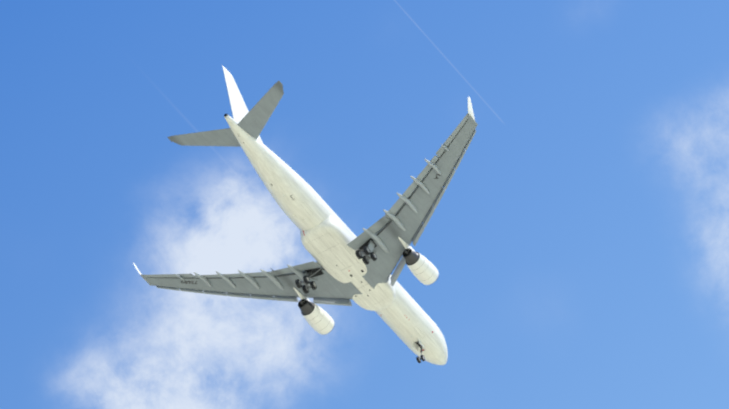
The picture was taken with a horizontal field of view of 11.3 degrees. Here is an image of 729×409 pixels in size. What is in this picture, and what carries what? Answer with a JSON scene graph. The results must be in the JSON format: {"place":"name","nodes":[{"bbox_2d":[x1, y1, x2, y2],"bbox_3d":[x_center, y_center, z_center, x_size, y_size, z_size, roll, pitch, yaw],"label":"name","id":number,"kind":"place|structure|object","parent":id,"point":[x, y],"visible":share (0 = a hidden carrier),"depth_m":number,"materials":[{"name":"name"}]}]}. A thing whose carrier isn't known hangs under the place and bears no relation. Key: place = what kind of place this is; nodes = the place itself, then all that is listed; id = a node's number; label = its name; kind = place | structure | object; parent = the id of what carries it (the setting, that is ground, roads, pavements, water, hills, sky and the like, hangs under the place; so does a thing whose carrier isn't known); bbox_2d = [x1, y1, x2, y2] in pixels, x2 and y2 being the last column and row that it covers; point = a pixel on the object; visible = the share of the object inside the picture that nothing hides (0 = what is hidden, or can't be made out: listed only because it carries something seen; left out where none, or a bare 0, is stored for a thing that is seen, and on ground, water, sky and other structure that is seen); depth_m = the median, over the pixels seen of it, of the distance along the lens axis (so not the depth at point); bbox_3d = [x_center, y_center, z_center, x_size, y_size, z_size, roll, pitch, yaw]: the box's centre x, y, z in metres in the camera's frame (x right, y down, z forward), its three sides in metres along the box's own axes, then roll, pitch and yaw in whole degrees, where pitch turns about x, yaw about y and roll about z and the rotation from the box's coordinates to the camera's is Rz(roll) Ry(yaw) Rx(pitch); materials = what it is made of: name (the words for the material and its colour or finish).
{"place":"outdoors","nodes":[
{"label":"outdoors","id":0,"kind":"place"},
{"bbox_2d":[133,65,477,364],"bbox_3d":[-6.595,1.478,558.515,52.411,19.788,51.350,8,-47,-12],"label":"airliner","id":1,"kind":"object","parent":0,"point":[346,267],"visible":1,"depth_m":556.41,"materials":[{"name":"white paint"}]},
{"bbox_2d":[0,0,728,408],"label":"sky","id":2,"kind":"structure","parent":0,"point":[577,244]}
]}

